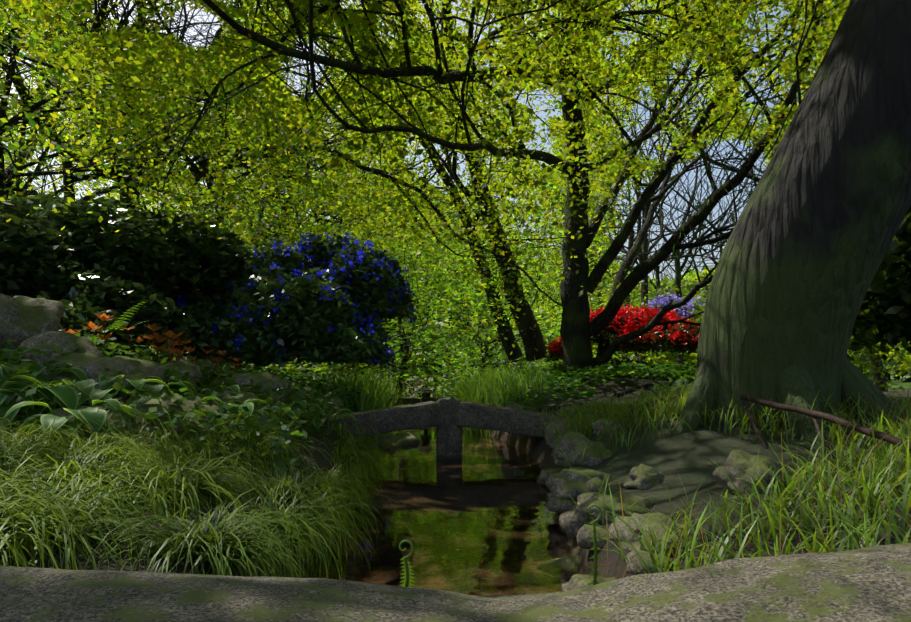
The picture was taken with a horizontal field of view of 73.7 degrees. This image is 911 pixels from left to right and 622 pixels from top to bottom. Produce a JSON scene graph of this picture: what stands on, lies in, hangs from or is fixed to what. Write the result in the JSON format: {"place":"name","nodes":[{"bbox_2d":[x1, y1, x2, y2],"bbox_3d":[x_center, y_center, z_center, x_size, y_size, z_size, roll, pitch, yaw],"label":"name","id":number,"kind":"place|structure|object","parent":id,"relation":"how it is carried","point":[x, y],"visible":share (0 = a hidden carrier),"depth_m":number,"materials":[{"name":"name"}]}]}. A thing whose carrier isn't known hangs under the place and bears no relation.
{"place":"outdoors","nodes":[
{"label":"outdoors","id":0,"kind":"place"},
{"bbox_2d":[8,29,416,214],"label":"tree leaves","id":1,"kind":"object","parent":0,"point":[174,163],"depth_m":45.00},
{"bbox_2d":[38,0,684,299],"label":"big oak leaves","id":2,"kind":"object","parent":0,"point":[481,45],"visible":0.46,"depth_m":11.62,"materials":[{"name":"plant"}]},
{"bbox_2d":[291,385,580,594],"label":"water stream","id":3,"kind":"structure","parent":0,"point":[479,520],"depth_m":4.30,"materials":[{"name":"green"}]},
{"bbox_2d":[436,397,462,455],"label":"bridge pier","id":4,"kind":"structure","parent":0,"point":[449,438],"depth_m":7.98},
{"bbox_2d":[0,0,909,376],"label":"sky","id":5,"kind":"structure","parent":0,"point":[692,174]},
{"bbox_2d":[0,373,910,578],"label":"terrain","id":6,"kind":"structure","parent":0,"point":[670,458],"depth_m":4.22,"materials":[{"name":"plant"}]},
{"bbox_2d":[0,293,64,364],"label":"boulder","id":7,"kind":"object","parent":6,"relation":"on","point":[22,318],"visible":0.46,"depth_m":6.16,"materials":[{"name":"stone"}]},
{"bbox_2d":[0,8,118,204],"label":"tree leaves","id":8,"kind":"object","parent":6,"relation":"on","point":[83,194],"visible":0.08,"depth_m":40.45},
{"bbox_2d":[20,331,109,380],"bbox_3d":[-3.890,0.490,6.071,0.950,0.572,0.686,0,-6,-1],"label":"boulder","id":9,"kind":"object","parent":6,"relation":"on","point":[46,341],"visible":0.31,"depth_m":5.91,"materials":[{"name":"stone"}]},
{"bbox_2d":[46,402,159,451],"bbox_3d":[-2.553,0.860,4.492,0.902,0.351,0.903,5,-7,-38],"label":"leafy plant","id":10,"kind":"object","parent":6,"relation":"on","point":[61,412],"visible":0.12,"depth_m":4.37,"materials":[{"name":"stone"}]},
{"bbox_2d":[3,4,209,203],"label":"tree","id":11,"kind":"object","parent":6,"relation":"on","point":[31,179],"depth_m":28.59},
{"bbox_2d":[47,356,166,405],"bbox_3d":[-3.260,0.690,5.716,1.046,0.549,0.791,3,-6,-23],"label":"boulder","id":12,"kind":"object","parent":6,"relation":"on","point":[116,364],"visible":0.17,"depth_m":5.63,"materials":[{"name":"stone"}]},
{"bbox_2d":[0,7,233,206],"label":"tree","id":13,"kind":"object","parent":6,"relation":"on","point":[8,175],"depth_m":17.33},
{"bbox_2d":[0,0,249,193],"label":"tree leaves","id":14,"kind":"object","parent":6,"relation":"on","point":[40,88],"visible":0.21,"depth_m":16.16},
{"bbox_2d":[2,3,255,212],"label":"tree leaves","id":15,"kind":"object","parent":6,"relation":"on","point":[117,196],"depth_m":30.76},
{"bbox_2d":[16,42,265,229],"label":"tree","id":16,"kind":"object","parent":6,"relation":"on","point":[145,207],"depth_m":29.73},
{"bbox_2d":[0,192,299,356],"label":"dark rhododendron","id":17,"kind":"object","parent":6,"relation":"on","point":[43,255],"visible":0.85,"depth_m":9.46,"materials":[{"name":"green plant"}]},
{"bbox_2d":[63,313,244,381],"bbox_3d":[-3.877,0.572,7.625,2.143,1.005,2.504,1,-6,-13],"label":"rodgersia bronze","id":18,"kind":"object","parent":6,"relation":"on","point":[153,327],"visible":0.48,"depth_m":7.21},
{"bbox_2d":[10,15,311,268],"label":"tree leaves","id":19,"kind":"object","parent":6,"relation":"on","point":[168,188],"visible":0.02,"depth_m":31.78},
{"bbox_2d":[0,0,324,191],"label":"tree","id":20,"kind":"object","parent":6,"relation":"on","point":[15,119],"depth_m":15.22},
{"bbox_2d":[0,0,345,214],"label":"tree","id":21,"kind":"object","parent":6,"relation":"on","point":[65,165],"depth_m":18.97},
{"bbox_2d":[133,393,220,443],"bbox_3d":[-2.449,0.918,5.143,0.917,0.430,1.066,0,-6,-1],"label":"boulder","id":22,"kind":"object","parent":6,"relation":"on","point":[166,402],"visible":0.21,"depth_m":4.98,"materials":[{"name":"stone"}]},
{"bbox_2d":[156,361,201,391],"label":"boulder","id":23,"kind":"object","parent":6,"relation":"on","point":[184,366],"visible":0.17,"depth_m":6.77,"materials":[{"name":"stone"}]},
{"bbox_2d":[0,324,358,471],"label":"perennials","id":24,"kind":"object","parent":6,"relation":"on","point":[249,424],"visible":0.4,"depth_m":5.33,"materials":[{"name":"plant"}]},
{"bbox_2d":[0,349,376,458],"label":"hosta plants","id":25,"kind":"object","parent":6,"relation":"on","point":[58,395],"visible":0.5,"depth_m":4.66,"materials":[{"name":"plant"}]},
{"bbox_2d":[175,358,220,387],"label":"boulder","id":26,"kind":"object","parent":6,"relation":"on","point":[204,361],"visible":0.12,"depth_m":8.12,"materials":[{"name":"stone"}]},
{"bbox_2d":[0,387,407,579],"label":"sedge tufts","id":27,"kind":"object","parent":6,"relation":"on","point":[99,481],"visible":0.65,"depth_m":3.02,"materials":[{"name":"plant"}]},
{"bbox_2d":[0,0,408,243],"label":"tree leaves","id":28,"kind":"object","parent":6,"relation":"on","point":[14,103],"visible":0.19,"depth_m":14.46,"materials":[{"name":"plant"}]},
{"bbox_2d":[0,0,422,251],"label":"tree leaves","id":29,"kind":"object","parent":6,"relation":"on","point":[54,73],"visible":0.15,"depth_m":16.07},
{"bbox_2d":[201,352,241,388],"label":"boulder","id":30,"kind":"object","parent":6,"relation":"on","point":[231,362],"visible":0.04,"depth_m":10.05,"materials":[{"name":"stone"}]},
{"bbox_2d":[203,390,260,418],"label":"boulder","id":31,"kind":"object","parent":6,"relation":"on","point":[229,396],"visible":0.17,"depth_m":6.28,"materials":[{"name":"stone"}]},
{"bbox_2d":[140,348,376,409],"bbox_3d":[-5.438,1.467,13.795,7.550,1.348,10.121,0,-6,-1],"label":"ground cover","id":32,"kind":"object","parent":6,"relation":"on","point":[300,378],"visible":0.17,"depth_m":14.29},
{"bbox_2d":[225,371,291,410],"bbox_3d":[-2.514,1.044,7.680,0.821,0.562,0.926,5,-8,-41],"label":"boulder","id":33,"kind":"object","parent":6,"relation":"on","point":[266,378],"visible":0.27,"depth_m":7.39,"materials":[{"name":"stone"}]},
{"bbox_2d":[83,0,442,204],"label":"tree leaves","id":34,"kind":"object","parent":6,"relation":"on","point":[263,143],"visible":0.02,"depth_m":28.54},
{"bbox_2d":[16,0,530,250],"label":"tree leaves","id":35,"kind":"object","parent":6,"relation":"on","point":[370,143],"visible":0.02,"depth_m":25.01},
{"bbox_2d":[168,0,386,371],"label":"tree","id":36,"kind":"object","parent":6,"relation":"on","point":[259,217],"depth_m":28.40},
{"bbox_2d":[164,229,414,376],"bbox_3d":[-2.986,-0.090,11.651,4.345,3.454,3.757,0,-6,-1],"label":"flowering bush","id":37,"kind":"object","parent":6,"relation":"on","point":[343,343],"depth_m":10.75,"materials":[{"name":"plant"}]},
{"bbox_2d":[80,5,506,238],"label":"tree leaves","id":38,"kind":"object","parent":6,"relation":"on","point":[299,189],"visible":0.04,"depth_m":31.09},
{"bbox_2d":[158,0,438,260],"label":"tree leaves","id":39,"kind":"object","parent":6,"relation":"on","point":[290,178],"depth_m":41.12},
{"bbox_2d":[140,6,461,378],"bbox_3d":[-7.610,-5.839,36.714,17.981,22.439,23.016,0,-6,-1],"label":"tree","id":40,"kind":"object","parent":6,"relation":"on","point":[311,160],"depth_m":32.59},
{"bbox_2d":[202,19,420,375],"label":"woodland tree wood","id":41,"kind":"object","parent":6,"relation":"on","point":[298,181],"depth_m":41.49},
{"bbox_2d":[168,1,474,266],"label":"tree leaves","id":42,"kind":"object","parent":6,"relation":"on","point":[282,196],"visible":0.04,"depth_m":26.43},
{"bbox_2d":[192,109,458,277],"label":"tree leaves","id":43,"kind":"object","parent":6,"relation":"on","point":[306,210],"depth_m":42.61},
{"bbox_2d":[313,396,347,416],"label":"boulder","id":44,"kind":"object","parent":6,"relation":"on","point":[337,401],"visible":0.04,"depth_m":8.75,"materials":[{"name":"stone"}]},
{"bbox_2d":[208,4,459,371],"bbox_3d":[-8.375,-9.384,37.069,18.777,28.561,32.593,0,-6,-1],"label":"tree","id":45,"kind":"object","parent":6,"relation":"on","point":[325,221],"depth_m":33.64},
{"bbox_2d":[175,0,497,221],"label":"tree","id":46,"kind":"object","parent":6,"relation":"on","point":[245,173],"depth_m":24.26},
{"bbox_2d":[0,0,691,348],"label":"tree","id":47,"kind":"object","parent":6,"relation":"on","point":[99,12],"depth_m":16.03,"materials":[{"name":"plant"}]},
{"bbox_2d":[0,0,712,396],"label":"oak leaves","id":48,"kind":"object","parent":6,"relation":"on","point":[26,4],"visible":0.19,"depth_m":14.73,"materials":[{"name":"green plant"}]},
{"bbox_2d":[189,9,556,332],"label":"tree leaves","id":49,"kind":"object","parent":6,"relation":"on","point":[384,247],"visible":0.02,"depth_m":36.49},
{"bbox_2d":[72,300,692,444],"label":"ferns","id":50,"kind":"object","parent":6,"relation":"on","point":[118,324],"visible":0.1,"depth_m":8.82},
{"bbox_2d":[92,1,673,396],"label":"tree leaves","id":51,"kind":"object","parent":6,"relation":"on","point":[542,231],"visible":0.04,"depth_m":24.52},
{"bbox_2d":[323,401,443,437],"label":"bridge slab","id":52,"kind":"structure","parent":6,"relation":"on","point":[411,416],"depth_m":7.74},
{"bbox_2d":[210,13,565,383],"bbox_3d":[-5.173,-7.091,41.058,26.405,25.768,26.412,0,-6,-1],"label":"tree","id":53,"kind":"object","parent":6,"relation":"on","point":[383,229],"depth_m":38.89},
{"bbox_2d":[370,433,419,445],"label":"rock","id":54,"kind":"object","parent":6,"relation":"on","point":[405,439],"visible":0.25,"depth_m":9.30,"materials":[{"name":"stone"}]},
{"bbox_2d":[152,137,678,405],"bbox_3d":[-0.197,0.943,21.493,20.152,12.468,16.210,0,-6,-1],"label":"shrub","id":55,"kind":"object","parent":6,"relation":"on","point":[404,359],"depth_m":19.51,"materials":[{"name":"plant"}]},
{"bbox_2d":[176,5,654,390],"bbox_3d":[-4.775,-5.974,28.068,25.154,21.016,15.978,0,-6,-1],"label":"tree","id":56,"kind":"object","parent":6,"relation":"on","point":[341,220],"depth_m":25.50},
{"bbox_2d":[388,397,457,403],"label":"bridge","id":57,"kind":"structure","parent":6,"relation":"on","point":[410,400],"depth_m":16.24,"materials":[{"name":"stone"}]},
{"bbox_2d":[418,384,433,402],"bbox_3d":[-0.695,2.147,14.325,0.384,0.831,0.384,0,-6,-1],"label":"stone lantern","id":58,"kind":"object","parent":6,"relation":"on","point":[425,392],"visible":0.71,"depth_m":14.24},
{"bbox_2d":[307,356,560,436],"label":"iris reeds","id":59,"kind":"object","parent":6,"relation":"on","point":[366,401],"visible":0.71,"depth_m":11.92,"materials":[{"name":"plant"}]},
{"bbox_2d":[360,171,516,318],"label":"tree leaves","id":60,"kind":"object","parent":6,"relation":"on","point":[461,246],"depth_m":70.41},
{"bbox_2d":[8,0,893,384],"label":"tree","id":61,"kind":"object","parent":6,"relation":"on","point":[577,328],"depth_m":13.19,"materials":[{"name":"wood"}]},
{"bbox_2d":[214,144,695,406],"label":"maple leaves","id":62,"kind":"object","parent":6,"relation":"on","point":[421,285],"visible":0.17,"depth_m":18.94,"materials":[{"name":"green plant"}]},
{"bbox_2d":[0,0,910,401],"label":"leaves","id":63,"kind":"object","parent":6,"relation":"on","point":[824,30],"visible":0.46,"depth_m":11.27,"materials":[{"name":"green plant"}]},
{"bbox_2d":[0,542,910,621],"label":"boulder","id":64,"kind":"object","parent":6,"relation":"on","point":[870,584],"visible":1,"depth_m":1.32,"materials":[{"name":"stone"}]},
{"bbox_2d":[398,504,602,587],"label":"fern fiddleheads","id":65,"kind":"object","parent":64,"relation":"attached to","point":[407,573],"visible":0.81,"depth_m":2.17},
{"bbox_2d":[5,155,908,380],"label":"leaves","id":66,"kind":"object","parent":6,"relation":"on","point":[619,356],"depth_m":47.73,"materials":[{"name":"green plant"}]},
{"bbox_2d":[6,152,910,380],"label":"plants","id":67,"kind":"object","parent":6,"relation":"on","point":[899,357],"visible":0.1,"depth_m":47.26,"materials":[{"name":"green plant"}]},
{"bbox_2d":[59,0,910,444],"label":"tree","id":68,"kind":"object","parent":6,"relation":"on","point":[823,214],"depth_m":4.90,"materials":[{"name":"plant"}]},
{"bbox_2d":[366,150,629,326],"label":"tree leaves","id":69,"kind":"object","parent":6,"relation":"on","point":[591,248],"visible":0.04,"depth_m":60.79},
{"bbox_2d":[455,401,561,436],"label":"bridge slab","id":70,"kind":"structure","parent":6,"relation":"on","point":[470,414],"depth_m":7.81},
{"bbox_2d":[464,176,562,335],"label":"tree leaves","id":71,"kind":"object","parent":6,"relation":"on","point":[519,269],"visible":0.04,"depth_m":78.11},
{"bbox_2d":[504,402,538,411],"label":"rock","id":72,"kind":"object","parent":6,"relation":"on","point":[513,405],"visible":0.27,"depth_m":9.58,"materials":[{"name":"stone"}]},
{"bbox_2d":[431,93,678,265],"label":"tree leaves","id":73,"kind":"object","parent":6,"relation":"on","point":[553,144],"visible":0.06,"depth_m":47.94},
{"bbox_2d":[546,492,574,512],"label":"edge stone","id":74,"kind":"object","parent":6,"relation":"on","point":[558,505],"visible":0.4,"depth_m":4.43,"materials":[{"name":"stone"}]},
{"bbox_2d":[545,416,583,447],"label":"boulder","id":75,"kind":"object","parent":6,"relation":"on","point":[556,424],"visible":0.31,"depth_m":7.05,"materials":[{"name":"stone"}]},
{"bbox_2d":[551,555,578,568],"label":"edge stone","id":76,"kind":"object","parent":6,"relation":"on","point":[569,562],"visible":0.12,"depth_m":3.41,"materials":[{"name":"stone"}]},
{"bbox_2d":[559,509,591,535],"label":"edge stone","id":77,"kind":"object","parent":6,"relation":"on","point":[570,525],"visible":0.31,"depth_m":3.64,"materials":[{"name":"stone"}]},
{"bbox_2d":[545,468,611,499],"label":"boulder","id":78,"kind":"object","parent":6,"relation":"on","point":[564,483],"visible":0.65,"depth_m":4.48,"materials":[{"name":"stone"}]},
{"bbox_2d":[551,432,611,467],"bbox_3d":[1.183,1.287,5.603,0.518,0.324,0.753,3,-6,-25],"label":"boulder","id":79,"kind":"object","parent":6,"relation":"on","point":[573,447],"visible":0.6,"depth_m":5.45,"materials":[{"name":"stone"}]},
{"bbox_2d":[472,358,696,410],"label":"ground cover plants","id":80,"kind":"object","parent":6,"relation":"on","point":[662,369],"visible":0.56,"depth_m":11.64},
{"bbox_2d":[423,126,753,311],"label":"tree","id":81,"kind":"object","parent":6,"relation":"on","point":[683,214],"depth_m":48.83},
{"bbox_2d":[562,574,616,590],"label":"rock","id":82,"kind":"object","parent":6,"relation":"on","point":[577,581],"visible":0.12,"depth_m":2.82,"materials":[{"name":"stone"}]},
{"bbox_2d":[577,524,608,550],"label":"edge stone","id":83,"kind":"object","parent":6,"relation":"on","point":[585,536],"visible":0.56,"depth_m":3.21,"materials":[{"name":"stone"}]},
{"bbox_2d":[586,477,608,490],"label":"rock","id":84,"kind":"object","parent":6,"relation":"on","point":[590,485],"visible":0.67,"depth_m":4.36,"materials":[{"name":"stone"}]},
{"bbox_2d":[592,419,619,434],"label":"rock","id":85,"kind":"object","parent":6,"relation":"on","point":[595,425],"visible":0.54,"depth_m":6.46,"materials":[{"name":"stone"}]},
{"bbox_2d":[574,492,653,522],"bbox_3d":[0.973,1.204,3.694,0.469,0.191,0.461,-5,-8,42],"label":"boulder","id":86,"kind":"object","parent":6,"relation":"on","point":[586,501],"visible":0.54,"depth_m":3.60,"materials":[{"name":"stone"}]},
{"bbox_2d":[544,304,700,363],"bbox_3d":[4.211,0.606,14.739,3.793,1.715,3.567,0,-6,-1],"label":"azalea","id":87,"kind":"object","parent":6,"relation":"on","point":[663,345],"depth_m":13.99,"materials":[{"name":"plant"}]},
{"bbox_2d":[505,100,743,307],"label":"tree leaves","id":88,"kind":"object","parent":6,"relation":"on","point":[607,242],"visible":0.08,"depth_m":55.18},
{"bbox_2d":[494,8,754,370],"bbox_3d":[13.977,-9.936,39.108,24.935,30.073,18.338,-2,-6,22],"label":"tree","id":89,"kind":"object","parent":6,"relation":"on","point":[632,268],"depth_m":39.47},
{"bbox_2d":[608,516,641,542],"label":"edge stone","id":90,"kind":"object","parent":6,"relation":"on","point":[622,527],"visible":0.21,"depth_m":3.06,"materials":[{"name":"stone"}]},
{"bbox_2d":[521,108,746,376],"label":"tree","id":91,"kind":"object","parent":6,"relation":"on","point":[657,271],"depth_m":58.64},
{"bbox_2d":[475,8,802,212],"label":"tree leaves","id":92,"kind":"object","parent":6,"relation":"on","point":[717,137],"visible":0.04,"depth_m":39.90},
{"bbox_2d":[622,464,664,489],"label":"rock","id":93,"kind":"object","parent":6,"relation":"on","point":[642,477],"visible":0.83,"depth_m":4.22,"materials":[{"name":"stone"}]},
{"bbox_2d":[517,6,772,369],"bbox_3d":[10.772,-7.718,30.245,17.908,23.499,22.916,0,-6,-1],"label":"tree","id":94,"kind":"object","parent":6,"relation":"on","point":[643,249],"depth_m":30.67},
{"bbox_2d":[589,233,708,309],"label":"tree leaves","id":95,"kind":"object","parent":6,"relation":"on","point":[672,280],"visible":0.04,"depth_m":74.05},
{"bbox_2d":[481,0,817,322],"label":"tree leaves","id":96,"kind":"object","parent":6,"relation":"on","point":[765,87],"visible":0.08,"depth_m":30.08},
{"bbox_2d":[625,549,673,574],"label":"edge stone","id":97,"kind":"object","parent":6,"relation":"on","point":[631,568],"visible":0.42,"depth_m":2.61,"materials":[{"name":"stone"}]},
{"bbox_2d":[613,368,691,398],"bbox_3d":[3.373,1.238,10.439,1.436,0.516,0.207,1,-6,-10],"label":"fallen branch","id":98,"kind":"object","parent":6,"relation":"on","point":[638,387],"visible":0.62,"depth_m":10.38,"materials":[{"name":"wood"}]},
{"bbox_2d":[618,512,691,556],"bbox_3d":[0.994,1.097,2.998,0.353,0.187,0.485,0,-6,-1],"label":"boulder","id":99,"kind":"object","parent":6,"relation":"on","point":[660,530],"visible":0.4,"depth_m":2.93,"materials":[{"name":"stone"}]},
{"bbox_2d":[630,388,688,416],"bbox_3d":[2.543,1.266,8.336,0.623,0.416,3.778,-1,-6,9],"label":"fallen branch","id":100,"kind":"object","parent":6,"relation":"on","point":[671,399],"visible":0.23,"depth_m":6.55,"materials":[{"name":"wood"}]},
{"bbox_2d":[525,14,820,304],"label":"tree leaves","id":101,"kind":"object","parent":6,"relation":"on","point":[673,138],"visible":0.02,"depth_m":28.24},
{"bbox_2d":[642,293,705,360],"bbox_3d":[7.036,0.412,19.418,3.563,2.489,6.836,-3,-7,27],"label":"purple flowering shrub","id":102,"kind":"object","parent":6,"relation":"on","point":[664,301],"depth_m":20.42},
{"bbox_2d":[541,0,807,219],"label":"tree leaves","id":103,"kind":"object","parent":6,"relation":"on","point":[689,93],"visible":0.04,"depth_m":37.33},
{"bbox_2d":[553,47,810,367],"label":"tree","id":104,"kind":"object","parent":6,"relation":"on","point":[678,269],"depth_m":40.36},
{"bbox_2d":[591,2,802,264],"bbox_3d":[15.358,-7.139,24.435,22.657,20.839,15.626,-5,-8,39],"label":"tree","id":105,"kind":"object","parent":6,"relation":"on","point":[706,219],"depth_m":25.63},
{"bbox_2d":[649,91,765,289],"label":"tree","id":106,"kind":"object","parent":6,"relation":"on","point":[706,266],"visible":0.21,"depth_m":52.35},
{"bbox_2d":[672,160,756,286],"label":"tree","id":107,"kind":"object","parent":6,"relation":"on","point":[715,258],"depth_m":49.58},
{"bbox_2d":[596,2,834,145],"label":"tree leaves","id":108,"kind":"object","parent":6,"relation":"on","point":[624,35],"depth_m":19.83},
{"bbox_2d":[528,377,910,576],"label":"bank grass","id":109,"kind":"structure","parent":6,"relation":"on","point":[888,475],"depth_m":2.91,"materials":[{"name":"plant"}]},
{"bbox_2d":[637,40,802,297],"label":"tree leaves","id":110,"kind":"object","parent":6,"relation":"on","point":[684,291],"visible":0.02,"depth_m":42.78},
{"bbox_2d":[663,76,810,291],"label":"tree","id":111,"kind":"object","parent":6,"relation":"on","point":[752,170],"depth_m":43.85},
{"bbox_2d":[713,450,785,495],"bbox_3d":[1.753,0.969,3.631,0.390,0.259,0.397,5,-8,-40],"label":"boulder","id":112,"kind":"object","parent":6,"relation":"on","point":[734,463],"visible":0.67,"depth_m":3.53,"materials":[{"name":"stone"}]},
{"bbox_2d":[638,7,887,391],"bbox_3d":[13.316,-5.543,19.913,11.463,16.744,21.321,-4,-7,36],"label":"tree","id":113,"kind":"object","parent":6,"relation":"on","point":[750,176],"depth_m":18.70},
{"bbox_2d":[675,2,903,355],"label":"tree leaves","id":114,"kind":"object","parent":6,"relation":"on","point":[762,123],"visible":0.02,"depth_m":19.14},
{"bbox_2d":[686,205,910,382],"bbox_3d":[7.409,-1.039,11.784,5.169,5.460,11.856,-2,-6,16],"label":"shrub","id":115,"kind":"object","parent":6,"relation":"on","point":[882,274],"visible":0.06,"depth_m":7.34,"materials":[{"name":"green plant"}]},
{"bbox_2d":[740,395,910,469],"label":"fallen branch","id":116,"kind":"object","parent":6,"relation":"on","point":[814,414],"visible":0.77,"depth_m":4.06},
{"bbox_2d":[673,76,813,258],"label":"branches","id":117,"kind":"object","parent":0,"point":[744,145],"depth_m":7.68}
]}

